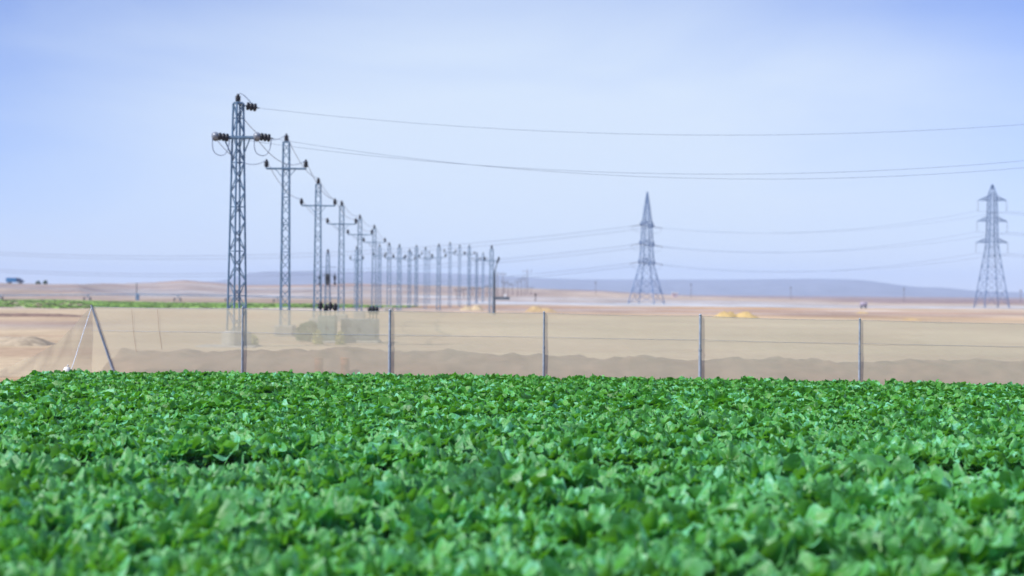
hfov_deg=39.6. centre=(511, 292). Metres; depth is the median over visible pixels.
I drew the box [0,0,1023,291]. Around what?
sky
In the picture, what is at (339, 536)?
lettuce plant
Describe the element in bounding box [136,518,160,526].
lettuce plant
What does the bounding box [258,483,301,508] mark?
lettuce plant
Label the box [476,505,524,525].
lettuce plant
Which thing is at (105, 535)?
lettuce plant
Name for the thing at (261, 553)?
lettuce plant
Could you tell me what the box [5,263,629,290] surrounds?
power cable
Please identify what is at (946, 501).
lettuce plant
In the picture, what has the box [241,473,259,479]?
lettuce plant
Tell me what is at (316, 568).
lettuce plant
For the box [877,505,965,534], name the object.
lettuce plant
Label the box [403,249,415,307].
power pole
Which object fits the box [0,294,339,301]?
irrigation boom
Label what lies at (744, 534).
lettuce plant
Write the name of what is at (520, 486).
lettuce plant
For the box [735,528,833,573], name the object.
lettuce plant
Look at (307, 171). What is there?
power cable
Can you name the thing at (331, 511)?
lettuce plant
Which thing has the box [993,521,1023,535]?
lettuce plant
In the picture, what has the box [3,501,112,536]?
lettuce plant
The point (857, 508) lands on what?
lettuce plant
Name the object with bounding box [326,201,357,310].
power pole
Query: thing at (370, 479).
lettuce plant
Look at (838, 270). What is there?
power cable
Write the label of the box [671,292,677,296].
hut
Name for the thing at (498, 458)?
lettuce plant
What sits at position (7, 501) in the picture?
lettuce plant
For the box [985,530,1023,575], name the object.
lettuce plant
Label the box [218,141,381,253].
power cable
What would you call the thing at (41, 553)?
lettuce plant
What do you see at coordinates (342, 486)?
lettuce plant
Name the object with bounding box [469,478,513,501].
lettuce plant
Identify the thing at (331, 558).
lettuce plant
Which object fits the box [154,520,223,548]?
lettuce plant
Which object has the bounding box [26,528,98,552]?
lettuce plant
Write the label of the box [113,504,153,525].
lettuce plant
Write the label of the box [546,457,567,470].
lettuce plant
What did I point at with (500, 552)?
lettuce plant
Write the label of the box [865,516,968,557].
lettuce plant
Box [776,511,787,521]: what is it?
lettuce plant
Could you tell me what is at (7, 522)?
lettuce plant
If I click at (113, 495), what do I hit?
lettuce plant
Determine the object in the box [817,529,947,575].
lettuce plant
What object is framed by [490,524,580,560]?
lettuce plant
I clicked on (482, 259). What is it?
power pole
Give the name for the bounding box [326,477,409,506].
lettuce plant
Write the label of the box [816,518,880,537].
lettuce plant
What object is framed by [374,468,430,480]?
lettuce plant
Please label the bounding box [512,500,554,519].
lettuce plant
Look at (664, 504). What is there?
lettuce plant
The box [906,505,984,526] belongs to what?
lettuce plant
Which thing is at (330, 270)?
power cable
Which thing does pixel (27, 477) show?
lettuce plant
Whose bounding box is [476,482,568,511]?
lettuce plant
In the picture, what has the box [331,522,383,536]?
lettuce plant
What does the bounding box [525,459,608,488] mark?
lettuce plant
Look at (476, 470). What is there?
lettuce plant
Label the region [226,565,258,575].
lettuce plant
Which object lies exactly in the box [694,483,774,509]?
lettuce plant
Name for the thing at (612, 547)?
lettuce plant
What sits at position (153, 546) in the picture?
lettuce plant
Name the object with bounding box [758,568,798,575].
lettuce plant
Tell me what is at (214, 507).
lettuce plant
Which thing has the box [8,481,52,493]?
lettuce plant
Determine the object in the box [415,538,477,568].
lettuce plant
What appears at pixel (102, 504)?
lettuce plant
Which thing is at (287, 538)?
lettuce plant
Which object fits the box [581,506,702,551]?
lettuce plant
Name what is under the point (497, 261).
bare pole
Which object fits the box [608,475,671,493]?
lettuce plant
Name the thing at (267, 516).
lettuce plant
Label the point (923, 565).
lettuce plant
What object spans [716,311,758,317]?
sand heap
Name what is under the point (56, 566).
lettuce plant
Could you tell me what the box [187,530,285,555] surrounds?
lettuce plant
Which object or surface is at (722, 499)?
lettuce plant
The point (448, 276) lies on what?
power pole
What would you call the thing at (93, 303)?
crop
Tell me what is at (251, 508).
lettuce plant
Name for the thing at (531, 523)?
lettuce plant
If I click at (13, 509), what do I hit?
lettuce plant
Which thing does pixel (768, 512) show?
lettuce plant
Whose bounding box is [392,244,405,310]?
power pole
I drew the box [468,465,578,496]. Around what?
lettuce plant
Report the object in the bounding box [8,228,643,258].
power cable
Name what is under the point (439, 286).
power pole
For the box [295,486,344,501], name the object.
lettuce plant
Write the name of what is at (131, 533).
lettuce plant
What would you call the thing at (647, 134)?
power cable
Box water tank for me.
[860,302,866,307]
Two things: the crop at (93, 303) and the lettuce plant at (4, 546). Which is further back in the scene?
the crop at (93, 303)
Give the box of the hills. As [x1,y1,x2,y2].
[206,271,1023,297]
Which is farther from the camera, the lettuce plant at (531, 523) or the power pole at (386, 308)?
the power pole at (386, 308)
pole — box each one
[211,93,273,307]
[264,134,307,309]
[300,177,336,310]
[319,249,335,305]
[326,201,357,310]
[347,215,372,310]
[350,246,363,308]
[363,225,385,307]
[373,244,386,307]
[384,242,393,310]
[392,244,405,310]
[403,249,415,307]
[411,245,422,305]
[418,247,431,308]
[425,251,433,301]
[431,244,446,309]
[444,242,456,307]
[453,245,465,306]
[464,245,474,305]
[472,252,480,302]
[479,252,487,301]
[484,245,499,312]
[493,260,498,312]
[496,271,500,296]
[523,269,531,293]
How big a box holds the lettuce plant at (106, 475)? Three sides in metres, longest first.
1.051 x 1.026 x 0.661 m
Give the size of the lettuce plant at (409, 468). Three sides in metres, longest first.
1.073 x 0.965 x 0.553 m
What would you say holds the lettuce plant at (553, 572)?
on the ground
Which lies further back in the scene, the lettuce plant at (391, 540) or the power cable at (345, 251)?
the power cable at (345, 251)
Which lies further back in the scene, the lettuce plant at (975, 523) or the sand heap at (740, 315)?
the sand heap at (740, 315)
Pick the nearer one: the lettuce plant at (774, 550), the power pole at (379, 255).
the lettuce plant at (774, 550)
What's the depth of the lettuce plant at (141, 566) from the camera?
11.29 m
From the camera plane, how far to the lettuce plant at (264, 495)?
14.41 m
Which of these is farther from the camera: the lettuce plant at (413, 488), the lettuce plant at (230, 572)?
the lettuce plant at (413, 488)
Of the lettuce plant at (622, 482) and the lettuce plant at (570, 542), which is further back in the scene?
the lettuce plant at (622, 482)
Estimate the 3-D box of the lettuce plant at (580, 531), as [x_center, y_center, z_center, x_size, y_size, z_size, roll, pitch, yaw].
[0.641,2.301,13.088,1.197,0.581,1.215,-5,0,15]
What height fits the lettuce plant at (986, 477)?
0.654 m
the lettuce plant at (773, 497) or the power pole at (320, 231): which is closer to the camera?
the lettuce plant at (773, 497)
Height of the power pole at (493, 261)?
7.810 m
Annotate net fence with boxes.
[71,305,1023,385]
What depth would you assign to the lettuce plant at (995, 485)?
16.12 m
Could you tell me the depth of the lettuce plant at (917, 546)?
11.71 m
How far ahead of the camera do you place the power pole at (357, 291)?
135.79 m
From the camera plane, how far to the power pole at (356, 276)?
189.95 m
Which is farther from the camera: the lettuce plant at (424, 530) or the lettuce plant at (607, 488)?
the lettuce plant at (607, 488)
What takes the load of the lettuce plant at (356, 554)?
on the ground
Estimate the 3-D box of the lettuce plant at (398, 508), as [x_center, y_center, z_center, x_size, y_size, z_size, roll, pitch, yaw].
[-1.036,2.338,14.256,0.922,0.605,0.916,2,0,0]
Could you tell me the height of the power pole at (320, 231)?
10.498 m
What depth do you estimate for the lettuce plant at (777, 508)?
14.22 m
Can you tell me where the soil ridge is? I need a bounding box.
[0,313,90,316]
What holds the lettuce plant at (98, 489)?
on the ground
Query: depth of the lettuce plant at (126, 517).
13.47 m
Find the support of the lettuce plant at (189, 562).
on the ground
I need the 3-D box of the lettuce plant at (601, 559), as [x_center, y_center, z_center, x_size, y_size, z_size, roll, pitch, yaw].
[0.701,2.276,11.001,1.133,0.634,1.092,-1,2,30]
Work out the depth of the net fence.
39.10 m
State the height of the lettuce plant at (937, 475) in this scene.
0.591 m
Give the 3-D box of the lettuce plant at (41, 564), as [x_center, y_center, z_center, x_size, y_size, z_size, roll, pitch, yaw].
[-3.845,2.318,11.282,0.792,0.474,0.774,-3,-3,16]
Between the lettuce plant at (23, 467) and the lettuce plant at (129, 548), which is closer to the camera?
the lettuce plant at (129, 548)
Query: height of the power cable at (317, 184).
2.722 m
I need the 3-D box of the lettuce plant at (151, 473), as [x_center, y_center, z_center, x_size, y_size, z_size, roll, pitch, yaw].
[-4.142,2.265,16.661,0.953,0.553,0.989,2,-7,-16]
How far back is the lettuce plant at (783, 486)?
14.99 m
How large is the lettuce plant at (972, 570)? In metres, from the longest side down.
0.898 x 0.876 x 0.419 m
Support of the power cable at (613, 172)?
attached to the power pole at (256, 136)
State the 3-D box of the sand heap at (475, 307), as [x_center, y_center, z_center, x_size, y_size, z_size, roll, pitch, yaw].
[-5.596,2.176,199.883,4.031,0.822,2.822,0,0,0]
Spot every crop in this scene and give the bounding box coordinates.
[0,299,419,307]
[0,368,1023,518]
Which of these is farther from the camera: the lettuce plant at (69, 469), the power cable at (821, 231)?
the power cable at (821, 231)
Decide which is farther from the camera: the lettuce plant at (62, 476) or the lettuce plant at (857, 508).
the lettuce plant at (62, 476)
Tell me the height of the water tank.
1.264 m
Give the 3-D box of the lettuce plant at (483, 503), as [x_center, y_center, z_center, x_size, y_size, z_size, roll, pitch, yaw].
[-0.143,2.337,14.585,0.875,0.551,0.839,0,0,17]
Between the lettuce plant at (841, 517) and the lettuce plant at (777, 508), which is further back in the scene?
the lettuce plant at (777, 508)
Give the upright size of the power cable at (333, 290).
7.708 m
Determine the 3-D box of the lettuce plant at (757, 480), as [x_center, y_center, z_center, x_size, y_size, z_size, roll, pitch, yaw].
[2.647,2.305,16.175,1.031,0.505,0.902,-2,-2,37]
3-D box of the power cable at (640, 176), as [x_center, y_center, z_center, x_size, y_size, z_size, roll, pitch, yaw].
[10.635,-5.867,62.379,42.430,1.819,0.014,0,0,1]
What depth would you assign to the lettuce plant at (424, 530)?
12.87 m
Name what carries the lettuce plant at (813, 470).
on the ground
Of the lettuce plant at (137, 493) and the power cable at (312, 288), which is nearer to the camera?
the lettuce plant at (137, 493)
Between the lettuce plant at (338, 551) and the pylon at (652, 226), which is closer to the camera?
the lettuce plant at (338, 551)
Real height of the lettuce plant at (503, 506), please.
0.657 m
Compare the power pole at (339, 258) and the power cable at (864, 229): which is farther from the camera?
the power cable at (864, 229)
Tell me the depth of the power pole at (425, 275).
204.80 m
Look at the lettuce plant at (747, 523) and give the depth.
12.55 m
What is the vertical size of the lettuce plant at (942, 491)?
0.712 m
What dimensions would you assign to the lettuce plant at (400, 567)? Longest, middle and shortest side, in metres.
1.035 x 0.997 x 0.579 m
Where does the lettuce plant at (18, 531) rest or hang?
on the ground
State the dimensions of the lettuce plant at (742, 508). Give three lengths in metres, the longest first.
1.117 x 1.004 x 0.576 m
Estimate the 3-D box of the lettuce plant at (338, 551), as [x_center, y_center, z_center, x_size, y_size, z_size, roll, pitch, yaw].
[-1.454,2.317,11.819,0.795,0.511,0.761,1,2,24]
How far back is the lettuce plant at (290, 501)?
14.27 m
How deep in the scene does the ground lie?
304.96 m
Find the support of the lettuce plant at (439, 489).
on the ground
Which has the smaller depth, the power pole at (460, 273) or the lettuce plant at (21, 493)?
the lettuce plant at (21, 493)
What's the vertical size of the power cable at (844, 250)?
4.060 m
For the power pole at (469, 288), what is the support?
on the ground
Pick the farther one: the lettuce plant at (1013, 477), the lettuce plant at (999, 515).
the lettuce plant at (1013, 477)
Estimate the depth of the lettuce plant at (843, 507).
13.72 m
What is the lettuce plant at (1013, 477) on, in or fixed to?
on the ground
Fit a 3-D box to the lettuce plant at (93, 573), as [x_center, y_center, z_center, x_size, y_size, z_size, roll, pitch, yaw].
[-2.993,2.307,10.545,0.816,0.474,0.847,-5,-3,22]
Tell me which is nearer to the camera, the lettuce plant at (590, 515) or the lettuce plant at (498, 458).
the lettuce plant at (590, 515)
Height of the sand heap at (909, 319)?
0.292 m
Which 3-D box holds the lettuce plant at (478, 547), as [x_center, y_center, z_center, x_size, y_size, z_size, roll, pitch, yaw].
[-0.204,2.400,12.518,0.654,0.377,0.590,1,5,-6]
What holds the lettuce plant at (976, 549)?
on the ground
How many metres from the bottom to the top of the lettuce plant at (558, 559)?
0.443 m
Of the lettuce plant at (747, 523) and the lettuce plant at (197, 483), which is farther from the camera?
the lettuce plant at (197, 483)
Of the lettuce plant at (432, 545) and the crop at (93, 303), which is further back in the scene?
the crop at (93, 303)
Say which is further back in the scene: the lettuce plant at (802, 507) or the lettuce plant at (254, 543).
the lettuce plant at (802, 507)
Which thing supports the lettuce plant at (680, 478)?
on the ground
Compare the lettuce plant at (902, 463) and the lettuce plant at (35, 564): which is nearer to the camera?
the lettuce plant at (35, 564)
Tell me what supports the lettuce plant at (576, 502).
on the ground
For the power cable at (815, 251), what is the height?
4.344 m
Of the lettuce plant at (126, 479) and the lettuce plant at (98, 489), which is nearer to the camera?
the lettuce plant at (98, 489)
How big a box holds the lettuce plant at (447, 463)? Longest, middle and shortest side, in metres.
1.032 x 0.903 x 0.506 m
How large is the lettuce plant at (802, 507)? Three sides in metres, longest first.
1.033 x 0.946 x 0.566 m
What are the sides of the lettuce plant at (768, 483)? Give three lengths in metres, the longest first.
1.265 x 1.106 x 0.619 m
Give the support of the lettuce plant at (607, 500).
on the ground
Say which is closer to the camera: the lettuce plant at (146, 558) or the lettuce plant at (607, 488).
the lettuce plant at (146, 558)
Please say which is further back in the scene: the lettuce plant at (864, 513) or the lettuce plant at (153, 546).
the lettuce plant at (864, 513)
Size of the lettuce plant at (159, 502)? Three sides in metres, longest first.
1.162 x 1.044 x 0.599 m
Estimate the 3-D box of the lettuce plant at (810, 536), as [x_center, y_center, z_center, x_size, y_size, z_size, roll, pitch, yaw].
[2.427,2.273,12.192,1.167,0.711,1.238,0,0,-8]
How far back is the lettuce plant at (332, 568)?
10.85 m
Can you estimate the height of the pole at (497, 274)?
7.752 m
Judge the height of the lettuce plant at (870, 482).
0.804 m
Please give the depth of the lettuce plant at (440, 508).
13.69 m
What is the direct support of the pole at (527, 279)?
on the ground
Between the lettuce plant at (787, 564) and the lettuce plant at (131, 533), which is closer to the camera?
the lettuce plant at (787, 564)
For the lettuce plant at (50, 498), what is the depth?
14.27 m
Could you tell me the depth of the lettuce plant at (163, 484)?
15.02 m
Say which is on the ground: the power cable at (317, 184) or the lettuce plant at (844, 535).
the lettuce plant at (844, 535)
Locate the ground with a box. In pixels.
[0,280,1023,476]
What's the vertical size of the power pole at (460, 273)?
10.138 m
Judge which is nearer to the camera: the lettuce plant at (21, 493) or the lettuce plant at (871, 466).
the lettuce plant at (21, 493)
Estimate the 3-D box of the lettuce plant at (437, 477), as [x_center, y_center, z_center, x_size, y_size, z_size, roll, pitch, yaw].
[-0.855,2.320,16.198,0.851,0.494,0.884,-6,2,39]
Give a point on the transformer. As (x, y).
(330, 306)
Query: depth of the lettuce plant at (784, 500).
14.60 m
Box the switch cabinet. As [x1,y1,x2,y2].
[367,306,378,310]
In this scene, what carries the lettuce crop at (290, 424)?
on the ground
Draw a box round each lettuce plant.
[0,454,63,480]
[0,477,35,495]
[0,487,26,511]
[0,490,20,513]
[0,501,58,516]
[0,508,33,538]
[0,513,91,542]
[0,527,93,566]
[0,530,51,554]
[0,554,11,564]
[0,557,49,575]
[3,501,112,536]
[3,555,47,568]
[5,553,116,575]
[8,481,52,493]
[10,486,105,510]
[12,473,37,486]
[13,467,89,498]
[26,474,68,483]
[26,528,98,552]
[35,459,97,486]
[45,541,148,575]
[56,496,121,514]
[62,473,136,503]
[71,520,160,554]
[75,453,149,490]
[82,487,146,512]
[82,537,162,564]
[84,571,156,575]
[90,504,151,532]
[94,523,144,533]
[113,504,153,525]
[114,480,196,507]
[114,522,151,532]
[115,501,151,512]
[118,465,185,489]
[118,553,180,575]
[127,527,178,538]
[128,527,201,554]
[135,462,197,478]
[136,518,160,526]
[139,546,200,564]
[139,564,220,575]
[142,479,194,496]
[142,506,166,522]
[143,546,233,575]
[146,482,211,510]
[152,489,259,529]
[153,553,227,575]
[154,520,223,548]
[157,464,236,486]
[163,498,259,533]
[178,473,231,493]
[182,538,250,557]
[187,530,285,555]
[198,487,263,508]
[200,467,246,488]
[209,482,274,500]
[210,496,298,528]
[211,524,250,538]
[212,556,328,575]
[214,511,298,536]
[221,546,281,575]
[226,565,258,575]
[227,485,269,493]
[231,538,309,565]
[238,469,314,497]
[239,481,313,503]
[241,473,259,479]
[248,519,332,549]
[253,547,364,575]
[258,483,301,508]
[268,489,355,532]
[279,516,331,534]
[287,495,368,504]
[292,476,318,497]
[292,496,340,523]
[294,552,349,563]
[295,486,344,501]
[304,461,371,498]
[304,526,372,552]
[307,537,355,562]
[319,526,381,539]
[323,490,397,533]
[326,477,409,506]
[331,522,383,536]
[336,475,378,489]
[340,549,438,575]
[344,467,378,483]
[344,542,421,561]
[352,498,404,512]
[352,536,411,555]
[369,496,417,522]
[369,512,407,539]
[370,471,451,507]
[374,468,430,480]
[376,533,398,546]
[376,547,477,575]
[385,491,489,537]
[387,460,447,478]
[387,496,409,506]
[393,515,481,549]
[408,460,449,479]
[410,539,468,552]
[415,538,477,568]
[421,477,441,485]
[425,473,445,484]
[425,474,474,503]
[436,547,540,575]
[439,462,526,485]
[444,463,531,500]
[445,501,535,540]
[449,524,519,549]
[451,493,525,513]
[454,544,538,575]
[462,493,523,511]
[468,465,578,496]
[469,449,544,470]
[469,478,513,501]
[475,542,498,552]
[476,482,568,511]
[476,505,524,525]
[481,477,567,498]
[489,510,556,538]
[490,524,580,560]
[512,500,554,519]
[513,529,561,548]
[518,554,579,574]
[519,482,603,512]
[519,568,601,575]
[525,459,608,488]
[535,504,611,548]
[539,541,658,575]
[540,509,606,538]
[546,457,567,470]
[546,539,638,565]
[549,501,620,518]
[560,483,625,511]
[561,562,646,575]
[568,540,606,548]
[572,487,641,515]
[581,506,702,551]
[584,467,621,490]
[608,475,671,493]
[609,529,679,550]
[610,537,698,561]
[611,502,639,517]
[611,553,726,575]
[612,537,712,575]
[620,495,745,520]
[621,480,712,509]
[625,480,687,501]
[635,510,756,537]
[638,520,753,545]
[648,526,784,567]
[656,535,773,575]
[659,465,726,487]
[675,512,689,522]
[676,482,740,506]
[686,504,746,513]
[687,495,725,506]
[688,500,756,508]
[690,501,789,531]
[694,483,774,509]
[701,464,765,488]
[711,471,764,495]
[729,453,790,477]
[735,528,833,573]
[744,472,830,502]
[747,517,845,555]
[753,504,776,517]
[757,501,796,516]
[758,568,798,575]
[759,490,811,506]
[763,453,850,480]
[765,481,845,506]
[773,471,852,503]
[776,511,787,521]
[777,560,804,574]
[781,551,875,575]
[783,499,856,518]
[786,503,873,531]
[808,456,867,480]
[813,477,901,508]
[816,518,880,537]
[817,502,873,518]
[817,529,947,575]
[820,482,905,513]
[829,508,919,530]
[833,500,875,520]
[840,529,865,546]
[842,452,931,476]
[842,459,930,489]
[845,474,928,493]
[861,506,900,518]
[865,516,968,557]
[867,555,941,575]
[874,475,935,510]
[874,494,962,524]
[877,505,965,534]
[893,466,971,493]
[897,534,988,573]
[899,497,964,510]
[904,475,1023,524]
[905,482,991,510]
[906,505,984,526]
[906,560,986,575]
[914,461,981,479]
[929,531,1023,575]
[939,516,1023,557]
[952,475,999,488]
[956,482,1023,507]
[961,567,1023,575]
[968,467,1023,494]
[971,473,999,483]
[971,511,1023,530]
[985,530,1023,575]
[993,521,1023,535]
[994,460,1023,494]
[997,513,1023,526]
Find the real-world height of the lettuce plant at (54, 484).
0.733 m
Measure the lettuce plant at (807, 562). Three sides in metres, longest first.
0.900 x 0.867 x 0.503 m
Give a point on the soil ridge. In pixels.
(30, 315)
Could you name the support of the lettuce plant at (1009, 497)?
on the ground
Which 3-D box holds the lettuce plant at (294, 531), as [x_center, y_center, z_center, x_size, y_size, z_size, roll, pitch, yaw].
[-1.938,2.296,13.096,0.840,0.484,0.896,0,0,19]
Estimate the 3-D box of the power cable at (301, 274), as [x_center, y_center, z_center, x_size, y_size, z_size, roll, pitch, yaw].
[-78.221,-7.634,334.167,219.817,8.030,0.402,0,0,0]
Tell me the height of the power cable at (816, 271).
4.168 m
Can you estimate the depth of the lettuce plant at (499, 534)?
13.04 m
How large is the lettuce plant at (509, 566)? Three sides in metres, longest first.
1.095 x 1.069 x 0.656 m
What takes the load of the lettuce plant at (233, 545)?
on the ground
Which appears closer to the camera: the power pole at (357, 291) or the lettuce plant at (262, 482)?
the lettuce plant at (262, 482)
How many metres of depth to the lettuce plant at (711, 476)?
16.58 m
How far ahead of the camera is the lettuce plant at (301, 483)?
16.61 m
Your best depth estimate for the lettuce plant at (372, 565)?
10.99 m
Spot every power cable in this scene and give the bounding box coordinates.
[0,226,630,255]
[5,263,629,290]
[6,264,646,292]
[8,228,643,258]
[8,246,646,276]
[14,245,628,273]
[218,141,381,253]
[232,138,1016,173]
[241,115,388,242]
[259,142,391,253]
[261,108,1023,134]
[278,139,1016,178]
[647,211,975,232]
[647,232,973,252]
[652,253,974,271]
[670,232,1005,252]
[671,253,1007,271]
[678,211,1006,232]
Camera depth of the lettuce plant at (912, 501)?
13.35 m
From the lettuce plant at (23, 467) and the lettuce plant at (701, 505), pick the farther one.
the lettuce plant at (23, 467)
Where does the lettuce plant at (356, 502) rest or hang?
on the ground
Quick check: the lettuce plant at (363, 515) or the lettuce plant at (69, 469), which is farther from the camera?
the lettuce plant at (69, 469)
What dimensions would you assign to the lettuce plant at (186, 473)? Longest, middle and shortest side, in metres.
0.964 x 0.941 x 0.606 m
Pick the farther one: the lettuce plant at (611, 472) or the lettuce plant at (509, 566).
the lettuce plant at (611, 472)
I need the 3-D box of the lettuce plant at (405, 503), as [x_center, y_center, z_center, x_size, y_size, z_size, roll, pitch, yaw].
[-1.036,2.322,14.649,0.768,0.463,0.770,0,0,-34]
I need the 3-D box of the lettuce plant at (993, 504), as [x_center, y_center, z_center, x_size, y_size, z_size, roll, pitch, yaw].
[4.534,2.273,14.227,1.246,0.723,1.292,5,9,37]
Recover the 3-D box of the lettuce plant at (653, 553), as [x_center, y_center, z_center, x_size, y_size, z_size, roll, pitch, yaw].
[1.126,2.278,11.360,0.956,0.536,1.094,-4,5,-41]
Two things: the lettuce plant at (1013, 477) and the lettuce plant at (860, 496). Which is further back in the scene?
the lettuce plant at (1013, 477)
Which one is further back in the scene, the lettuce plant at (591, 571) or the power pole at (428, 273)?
the power pole at (428, 273)
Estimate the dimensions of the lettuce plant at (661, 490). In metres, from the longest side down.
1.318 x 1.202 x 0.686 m
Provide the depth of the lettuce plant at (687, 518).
12.87 m
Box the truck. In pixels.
[6,278,23,283]
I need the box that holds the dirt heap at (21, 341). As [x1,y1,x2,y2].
[0,336,55,345]
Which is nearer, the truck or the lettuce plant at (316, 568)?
the lettuce plant at (316, 568)
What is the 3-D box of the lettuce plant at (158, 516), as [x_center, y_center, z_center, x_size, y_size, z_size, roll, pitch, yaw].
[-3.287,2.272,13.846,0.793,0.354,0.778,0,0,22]
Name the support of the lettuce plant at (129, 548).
on the ground
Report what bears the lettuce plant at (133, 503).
on the ground
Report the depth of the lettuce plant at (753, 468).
16.78 m
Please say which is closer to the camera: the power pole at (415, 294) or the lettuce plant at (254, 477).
the lettuce plant at (254, 477)
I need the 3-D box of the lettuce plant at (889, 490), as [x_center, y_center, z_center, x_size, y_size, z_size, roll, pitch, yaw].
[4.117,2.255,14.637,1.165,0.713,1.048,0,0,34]
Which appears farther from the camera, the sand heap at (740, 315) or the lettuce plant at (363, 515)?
the sand heap at (740, 315)
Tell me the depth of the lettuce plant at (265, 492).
14.93 m
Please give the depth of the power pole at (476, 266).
300.03 m
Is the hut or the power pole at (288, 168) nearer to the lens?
the power pole at (288, 168)
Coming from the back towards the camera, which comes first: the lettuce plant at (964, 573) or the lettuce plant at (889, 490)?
the lettuce plant at (889, 490)
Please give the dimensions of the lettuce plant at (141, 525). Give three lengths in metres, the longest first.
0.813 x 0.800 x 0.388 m
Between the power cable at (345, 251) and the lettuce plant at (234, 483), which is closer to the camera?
the lettuce plant at (234, 483)
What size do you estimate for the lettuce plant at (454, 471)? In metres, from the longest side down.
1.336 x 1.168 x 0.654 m
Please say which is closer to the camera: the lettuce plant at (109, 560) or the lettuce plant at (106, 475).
the lettuce plant at (109, 560)
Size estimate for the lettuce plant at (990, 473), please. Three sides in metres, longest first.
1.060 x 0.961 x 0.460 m
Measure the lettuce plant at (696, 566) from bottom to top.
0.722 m
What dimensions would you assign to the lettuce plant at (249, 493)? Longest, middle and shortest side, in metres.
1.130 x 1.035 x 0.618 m
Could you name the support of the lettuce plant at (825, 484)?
on the ground
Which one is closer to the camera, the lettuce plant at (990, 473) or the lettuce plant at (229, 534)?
the lettuce plant at (229, 534)
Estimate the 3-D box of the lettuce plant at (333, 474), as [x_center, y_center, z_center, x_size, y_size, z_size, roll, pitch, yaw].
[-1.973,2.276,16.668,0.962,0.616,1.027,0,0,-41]
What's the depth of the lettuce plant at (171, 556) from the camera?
11.34 m
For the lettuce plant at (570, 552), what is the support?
on the ground
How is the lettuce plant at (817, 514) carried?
on the ground
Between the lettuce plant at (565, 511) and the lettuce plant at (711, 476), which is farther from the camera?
the lettuce plant at (711, 476)
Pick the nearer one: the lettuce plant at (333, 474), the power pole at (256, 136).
the lettuce plant at (333, 474)
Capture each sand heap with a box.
[460,305,483,309]
[525,306,556,311]
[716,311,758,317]
[903,318,923,320]
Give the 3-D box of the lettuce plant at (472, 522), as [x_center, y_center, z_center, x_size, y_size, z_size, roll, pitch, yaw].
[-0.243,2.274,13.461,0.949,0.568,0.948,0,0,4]
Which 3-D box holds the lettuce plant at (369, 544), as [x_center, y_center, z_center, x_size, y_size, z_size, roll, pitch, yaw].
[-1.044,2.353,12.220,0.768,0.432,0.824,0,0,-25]
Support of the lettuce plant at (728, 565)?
on the ground
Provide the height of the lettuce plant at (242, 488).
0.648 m
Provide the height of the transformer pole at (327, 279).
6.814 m
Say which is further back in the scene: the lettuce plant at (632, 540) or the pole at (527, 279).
the pole at (527, 279)
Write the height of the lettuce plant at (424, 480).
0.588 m
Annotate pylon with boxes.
[628,191,664,303]
[973,184,1009,307]
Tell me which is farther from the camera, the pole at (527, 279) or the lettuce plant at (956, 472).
the pole at (527, 279)
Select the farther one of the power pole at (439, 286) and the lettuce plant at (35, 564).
the power pole at (439, 286)
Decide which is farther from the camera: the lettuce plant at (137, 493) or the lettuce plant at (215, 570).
the lettuce plant at (137, 493)
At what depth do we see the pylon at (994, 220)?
299.76 m
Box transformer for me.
[318,301,337,310]
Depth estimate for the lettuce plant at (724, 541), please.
11.73 m
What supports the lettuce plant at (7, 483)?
on the ground
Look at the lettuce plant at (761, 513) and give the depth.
12.99 m
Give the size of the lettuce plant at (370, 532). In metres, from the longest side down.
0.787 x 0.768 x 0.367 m
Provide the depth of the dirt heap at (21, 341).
62.19 m
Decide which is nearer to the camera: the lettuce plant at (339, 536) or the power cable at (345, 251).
the lettuce plant at (339, 536)
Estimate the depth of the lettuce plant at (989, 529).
12.66 m
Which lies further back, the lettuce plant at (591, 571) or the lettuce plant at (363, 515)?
the lettuce plant at (363, 515)
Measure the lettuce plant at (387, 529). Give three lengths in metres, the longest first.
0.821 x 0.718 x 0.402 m
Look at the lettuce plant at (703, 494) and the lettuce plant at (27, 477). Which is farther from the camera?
the lettuce plant at (27, 477)
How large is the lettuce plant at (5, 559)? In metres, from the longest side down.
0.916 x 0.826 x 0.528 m
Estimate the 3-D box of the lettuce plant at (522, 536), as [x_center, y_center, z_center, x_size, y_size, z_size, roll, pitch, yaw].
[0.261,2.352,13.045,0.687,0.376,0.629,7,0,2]
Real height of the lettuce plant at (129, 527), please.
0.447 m
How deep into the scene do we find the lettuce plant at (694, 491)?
14.65 m
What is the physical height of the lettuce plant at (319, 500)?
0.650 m
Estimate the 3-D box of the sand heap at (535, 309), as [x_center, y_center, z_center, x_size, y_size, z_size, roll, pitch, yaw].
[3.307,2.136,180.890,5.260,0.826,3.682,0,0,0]
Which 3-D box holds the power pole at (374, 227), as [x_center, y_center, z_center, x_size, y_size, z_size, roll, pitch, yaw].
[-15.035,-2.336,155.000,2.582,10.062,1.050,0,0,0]
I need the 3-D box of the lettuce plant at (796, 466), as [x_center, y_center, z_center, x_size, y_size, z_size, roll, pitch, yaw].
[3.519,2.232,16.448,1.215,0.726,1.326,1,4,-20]
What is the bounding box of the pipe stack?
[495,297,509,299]
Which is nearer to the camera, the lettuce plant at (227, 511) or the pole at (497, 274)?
the lettuce plant at (227, 511)
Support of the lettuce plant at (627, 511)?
on the ground

